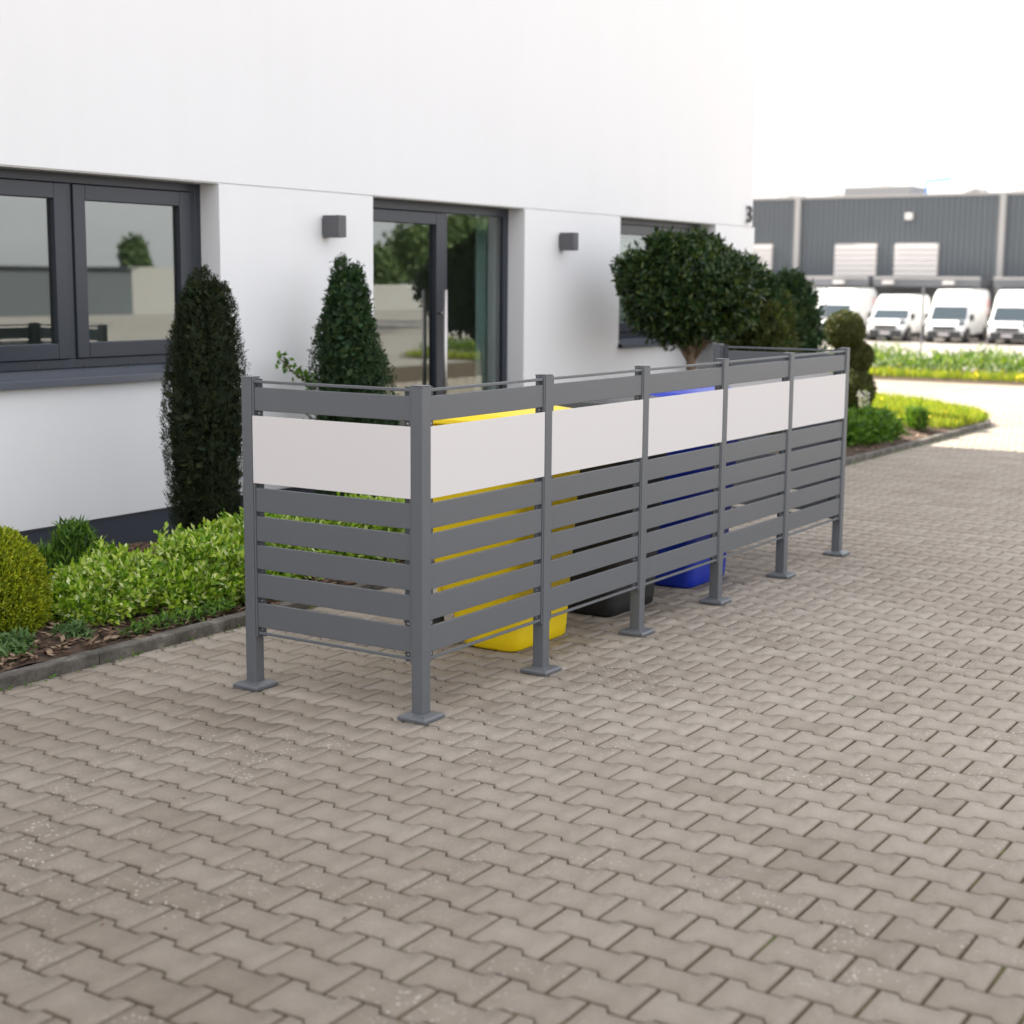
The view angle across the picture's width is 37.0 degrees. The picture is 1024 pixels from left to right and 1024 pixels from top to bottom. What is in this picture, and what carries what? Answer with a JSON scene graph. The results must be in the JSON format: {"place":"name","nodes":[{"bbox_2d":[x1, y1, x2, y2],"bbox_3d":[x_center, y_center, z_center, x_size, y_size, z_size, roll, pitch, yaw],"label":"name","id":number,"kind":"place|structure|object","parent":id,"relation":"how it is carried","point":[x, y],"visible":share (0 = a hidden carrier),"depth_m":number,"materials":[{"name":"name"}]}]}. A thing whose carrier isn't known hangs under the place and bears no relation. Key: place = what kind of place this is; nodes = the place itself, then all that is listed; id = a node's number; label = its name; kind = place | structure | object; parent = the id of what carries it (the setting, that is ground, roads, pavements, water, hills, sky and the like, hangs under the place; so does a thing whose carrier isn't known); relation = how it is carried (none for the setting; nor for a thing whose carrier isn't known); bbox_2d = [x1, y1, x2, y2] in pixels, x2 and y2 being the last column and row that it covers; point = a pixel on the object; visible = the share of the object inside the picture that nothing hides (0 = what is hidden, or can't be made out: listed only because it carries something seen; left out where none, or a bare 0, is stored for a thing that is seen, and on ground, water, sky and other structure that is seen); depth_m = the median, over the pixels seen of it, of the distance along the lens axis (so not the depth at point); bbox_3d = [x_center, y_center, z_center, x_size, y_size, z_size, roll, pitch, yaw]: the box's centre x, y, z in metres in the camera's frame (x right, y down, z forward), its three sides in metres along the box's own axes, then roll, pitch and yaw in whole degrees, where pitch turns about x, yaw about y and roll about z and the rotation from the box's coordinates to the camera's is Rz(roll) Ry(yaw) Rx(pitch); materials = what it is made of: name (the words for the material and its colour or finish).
{"place":"outdoors","nodes":[
{"label":"outdoors","id":0,"kind":"place"},
{"bbox_2d":[0,420,980,672],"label":"planting bed","id":1,"kind":"object","parent":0,"point":[75,648],"visible":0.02,"depth_m":6.73,"materials":[{"name":"brown soil"}]},
{"bbox_2d":[0,625,39,660],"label":"ground weed","id":2,"kind":"object","parent":1,"relation":"on","point":[14,643],"visible":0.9,"depth_m":6.17,"materials":[{"name":"green plant"}]},
{"bbox_2d":[0,526,54,633],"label":"golden thuja","id":3,"kind":"object","parent":1,"relation":"on","point":[26,597],"visible":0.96,"depth_m":6.37,"materials":[{"name":"green plant"}]},
{"bbox_2d":[31,515,109,580],"bbox_3d":[-2.216,0.194,7.572,0.485,0.385,0.358,-4,10,-29],"label":"feathery shrub","id":4,"kind":"object","parent":1,"relation":"on","point":[74,540],"visible":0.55,"depth_m":7.51,"materials":[{"name":"green plant"}]},
{"bbox_2d":[47,615,96,639],"bbox_3d":[-1.884,0.499,6.499,0.212,0.118,0.202,3,9,19],"label":"ground weed","id":5,"kind":"object","parent":1,"relation":"on","point":[79,626],"visible":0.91,"depth_m":6.48,"materials":[{"name":"green plant"}]},
{"bbox_2d":[116,595,241,635],"bbox_3d":[-1.464,0.465,6.822,0.140,0.102,0.737,6,10,32],"label":"ground weed","id":6,"kind":"object","parent":1,"relation":"on","point":[188,614],"visible":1,"depth_m":6.80,"materials":[{"name":"green plant"}]},
{"bbox_2d":[46,507,332,626],"bbox_3d":[-1.575,0.249,7.262,0.778,0.504,1.713,6,10,32],"label":"spreading shrub","id":7,"kind":"object","parent":1,"relation":"on","point":[184,568],"visible":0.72,"depth_m":6.99,"materials":[{"name":"green plant"}]},
{"bbox_2d":[156,264,251,533],"bbox_3d":[-1.608,-0.479,8.011,0.486,1.628,0.460,2,9,12],"label":"columnar yew","id":8,"kind":"object","parent":1,"relation":"on","point":[203,396],"visible":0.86,"depth_m":7.88,"materials":[{"name":"green plant"}]},
{"bbox_2d":[275,252,399,497],"bbox_3d":[-1.041,-0.749,9.518,0.547,1.722,0.759,6,10,32],"label":"columnar cypress","id":9,"kind":"object","parent":1,"relation":"on","point":[349,351],"visible":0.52,"depth_m":9.43,"materials":[{"name":"green plant"}]},
{"bbox_2d":[285,492,404,562],"bbox_3d":[-0.893,0.113,8.359,0.798,0.469,1.499,6,10,32],"label":"shrub","id":10,"kind":"object","parent":1,"relation":"on","point":[359,525],"visible":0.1,"depth_m":8.10,"materials":[{"name":"green plant"}]},
{"bbox_2d":[0,425,936,671],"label":"bark chips","id":11,"kind":"object","parent":1,"relation":"on","point":[107,632],"visible":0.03,"depth_m":6.57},
{"bbox_2d":[609,225,774,369],"bbox_3d":[1.495,-1.347,12.645,1.329,2.015,1.458,2,9,9],"label":"round tree","id":12,"kind":"object","parent":1,"relation":"on","point":[687,293],"visible":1,"depth_m":12.15,"materials":[{"name":"green plant"}]},
{"bbox_2d":[719,268,803,434],"bbox_3d":[2.293,-1.455,14.338,0.910,1.815,0.950,6,10,32],"label":"weeping conifer","id":13,"kind":"object","parent":1,"relation":"on","point":[775,326],"visible":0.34,"depth_m":14.05,"materials":[{"name":"green plant"}]},
{"bbox_2d":[776,264,829,352],"bbox_3d":[2.657,-1.542,15.002,0.782,1.764,0.820,6,10,32],"label":"dark conifer","id":14,"kind":"object","parent":1,"relation":"on","point":[805,297],"visible":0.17,"depth_m":14.79,"materials":[{"name":"green plant"}]},
{"bbox_2d":[823,308,877,408],"bbox_3d":[3.799,-1.643,17.260,0.650,1.299,0.534,0,9,-3],"label":"topiary","id":15,"kind":"object","parent":1,"relation":"on","point":[845,328],"visible":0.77,"depth_m":17.09,"materials":[{"name":"green plant"}]},
{"bbox_2d":[857,388,869,407],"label":"flower spikes","id":16,"kind":"object","parent":1,"relation":"on","point":[862,398],"visible":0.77,"depth_m":15.75,"materials":[{"name":"white plant"}]},
{"bbox_2d":[846,403,912,447],"bbox_3d":[3.138,-0.852,14.870,1.197,0.594,1.631,6,10,32],"label":"bushy perennial","id":17,"kind":"object","parent":1,"relation":"on","point":[868,424],"visible":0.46,"depth_m":14.56,"materials":[{"name":"green plant"}]},
{"bbox_2d":[899,400,937,430],"bbox_3d":[4.218,-1.004,15.920,0.427,0.370,0.421,-3,9,-22],"label":"small feathery shrub","id":18,"kind":"object","parent":1,"relation":"on","point":[917,418],"visible":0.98,"depth_m":15.87,"materials":[{"name":"green plant"}]},
{"bbox_2d":[871,391,993,428],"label":"lawn grass","id":19,"kind":"structure","parent":1,"relation":"on","point":[955,416],"depth_m":17.54,"materials":[{"name":"plant"}]},
{"bbox_2d":[0,378,1023,1023],"bbox_3d":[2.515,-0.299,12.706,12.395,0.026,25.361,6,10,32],"label":"paving","id":20,"kind":"structure","parent":0,"point":[324,698],"depth_m":4.62,"materials":[{"name":"concrete"}]},
{"bbox_2d":[404,406,579,651],"bbox_3d":[-0.055,0.048,6.740,0.700,1.027,0.590,6,10,32],"label":"wheelie bin","id":21,"kind":"object","parent":20,"relation":"on","point":[520,639],"visible":0.06,"depth_m":6.54,"materials":[{"name":"yellow plastic"}]},
{"bbox_2d":[0,427,987,690],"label":"joint moss","id":22,"kind":"object","parent":20,"relation":"on","point":[312,607],"visible":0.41,"depth_m":6.70,"materials":[{"name":"green plant"}]},
{"bbox_2d":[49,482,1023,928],"bbox_3d":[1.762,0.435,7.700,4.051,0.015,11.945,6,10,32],"label":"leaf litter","id":23,"kind":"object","parent":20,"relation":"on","point":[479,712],"visible":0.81,"depth_m":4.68,"materials":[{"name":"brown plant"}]},
{"bbox_2d":[233,344,849,724],"bbox_3d":[0.456,-0.133,7.374,0.919,1.203,4.246,6,10,32],"label":"bin screen","id":24,"kind":"object","parent":20,"relation":"on","point":[419,461],"visible":1,"depth_m":5.94,"materials":[{"name":"metal"}]},
{"bbox_2d":[557,395,666,616],"bbox_3d":[0.402,-0.054,7.444,0.700,1.027,0.590,6,10,32],"label":"wheelie bin","id":25,"kind":"object","parent":20,"relation":"on","point":[619,604],"visible":0.07,"depth_m":7.23,"materials":[{"name":"black plastic"}]},
{"bbox_2d":[650,386,738,587],"bbox_3d":[0.850,-0.154,8.135,0.700,1.027,0.590,6,10,32],"label":"wheelie bin","id":26,"kind":"object","parent":20,"relation":"on","point":[695,577],"visible":0.06,"depth_m":7.91,"materials":[{"name":"blue plastic"}]},
{"bbox_2d":[752,177,1023,339],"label":"loading hall","id":27,"kind":"structure","parent":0,"point":[886,239],"depth_m":84.96,"materials":[{"name":"grey metal"}]},
{"bbox_2d":[754,244,772,270],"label":"window","id":28,"kind":"structure","parent":27,"relation":"in","point":[765,251],"depth_m":89.26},
{"bbox_2d":[834,243,877,275],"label":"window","id":29,"kind":"structure","parent":27,"relation":"in","point":[850,259],"depth_m":86.38,"materials":[{"name":"white metal"}]},
{"bbox_2d":[893,243,939,276],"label":"roller door","id":30,"kind":"structure","parent":27,"relation":"in","point":[910,259],"depth_m":84.54,"materials":[{"name":"white metal"}]},
{"bbox_2d":[753,0,1023,197],"label":"sky","id":31,"kind":"structure","parent":0,"point":[850,93],"materials":[{"name":"white"}]},
{"bbox_2d":[818,337,1023,371],"bbox_3d":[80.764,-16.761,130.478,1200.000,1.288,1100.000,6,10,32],"label":"ground","id":32,"kind":"structure","parent":0,"point":[942,344],"depth_m":73.34,"materials":[{"name":"concrete"}]},
{"bbox_2d":[0,0,758,547],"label":"office house","id":33,"kind":"structure","parent":32,"relation":"on","point":[152,152],"depth_m":10.18,"materials":[{"name":"paint"}]},
{"bbox_2d":[0,168,201,371],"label":"window","id":34,"kind":"structure","parent":33,"relation":"in","point":[65,195],"depth_m":8.38,"materials":[{"name":"grey metal"}]},
{"bbox_2d":[322,215,345,237],"bbox_3d":[-1.144,-1.833,9.835,0.142,0.142,0.080,6,10,32],"label":"wall lamp","id":35,"kind":"object","parent":33,"relation":"attached to","point":[333,226],"visible":1,"depth_m":9.80,"materials":[{"name":"grey metal"}]},
{"bbox_2d":[474,218,491,390],"bbox_3d":[-0.219,-1.340,12.180,0.062,1.950,0.303,6,10,32],"label":"curtain","id":36,"kind":"object","parent":33,"relation":"hanging from","point":[482,300],"visible":0.62,"depth_m":12.11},
{"bbox_2d":[559,232,578,250],"bbox_3d":[0.453,-2.171,12.298,0.142,0.142,0.080,6,10,32],"label":"wall lamp","id":37,"kind":"object","parent":33,"relation":"attached to","point":[568,241],"visible":1,"depth_m":12.26,"materials":[{"name":"grey metal"}]},
{"bbox_2d":[619,234,645,321],"bbox_3d":[1.215,-2.162,14.134,0.015,0.895,1.740,6,10,32],"label":"window blind","id":38,"kind":"object","parent":33,"relation":"attached to","point":[625,240],"depth_m":13.83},
{"bbox_2d":[618,218,700,337],"bbox_3d":[1.289,-2.145,14.089,0.082,1.047,1.900,6,10,32],"label":"window","id":39,"kind":"structure","parent":33,"relation":"in","point":[627,226],"depth_m":13.77,"materials":[{"name":"grey metal"}]},
{"bbox_2d":[0,419,990,691],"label":"kerb","id":40,"kind":"structure","parent":32,"relation":"on","point":[60,665],"depth_m":6.55,"materials":[{"name":"concrete"}]},
{"bbox_2d":[813,288,828,302],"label":"parked van","id":41,"kind":"object","parent":32,"relation":"on","point":[821,290],"depth_m":83.19,"materials":[{"name":"white paint"}]},
{"bbox_2d":[823,287,826,346],"bbox_3d":[6.684,-4.031,32.689,0.048,1.530,0.048,2,9,10],"label":"fence post","id":42,"kind":"object","parent":32,"relation":"on","point":[825,307],"visible":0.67,"depth_m":32.62,"materials":[{"name":"grey metal"}]},
{"bbox_2d":[817,288,876,337],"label":"parked van","id":43,"kind":"object","parent":32,"relation":"on","point":[862,301],"visible":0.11,"depth_m":79.88,"materials":[{"name":"white paint"}]},
{"bbox_2d":[867,295,929,341],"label":"parked van","id":44,"kind":"object","parent":32,"relation":"on","point":[891,316],"visible":0.94,"depth_m":77.81,"materials":[{"name":"white paint"}]},
{"bbox_2d":[920,288,924,356],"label":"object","id":45,"kind":"object","parent":32,"relation":"on","point":[922,313],"visible":0.83,"depth_m":31.54,"materials":[{"name":"grey metal"}]},
{"bbox_2d":[925,289,989,343],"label":"parked van","id":46,"kind":"object","parent":32,"relation":"on","point":[958,314],"visible":0.98,"depth_m":76.28,"materials":[{"name":"white paint"}]},
{"bbox_2d":[987,290,1023,343],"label":"parked van","id":47,"kind":"object","parent":32,"relation":"on","point":[1006,320],"visible":1,"depth_m":74.47,"materials":[{"name":"white paint"}]},
{"bbox_2d":[831,365,1023,383],"bbox_3d":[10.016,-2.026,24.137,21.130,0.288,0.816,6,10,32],"label":"verge grass","id":48,"kind":"structure","parent":0,"point":[984,375],"depth_m":25.72,"materials":[{"name":"plant"}]},
{"bbox_2d":[822,340,1023,378],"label":"verge hedge","id":49,"kind":"object","parent":48,"relation":"on","point":[970,359],"visible":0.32,"depth_m":26.73,"materials":[{"name":"green plant"}]},
{"bbox_2d":[888,364,1023,381],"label":"verge flowers","id":50,"kind":"object","parent":48,"relation":"on","point":[977,374],"visible":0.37,"depth_m":25.42,"materials":[{"name":"plant"}]}
]}

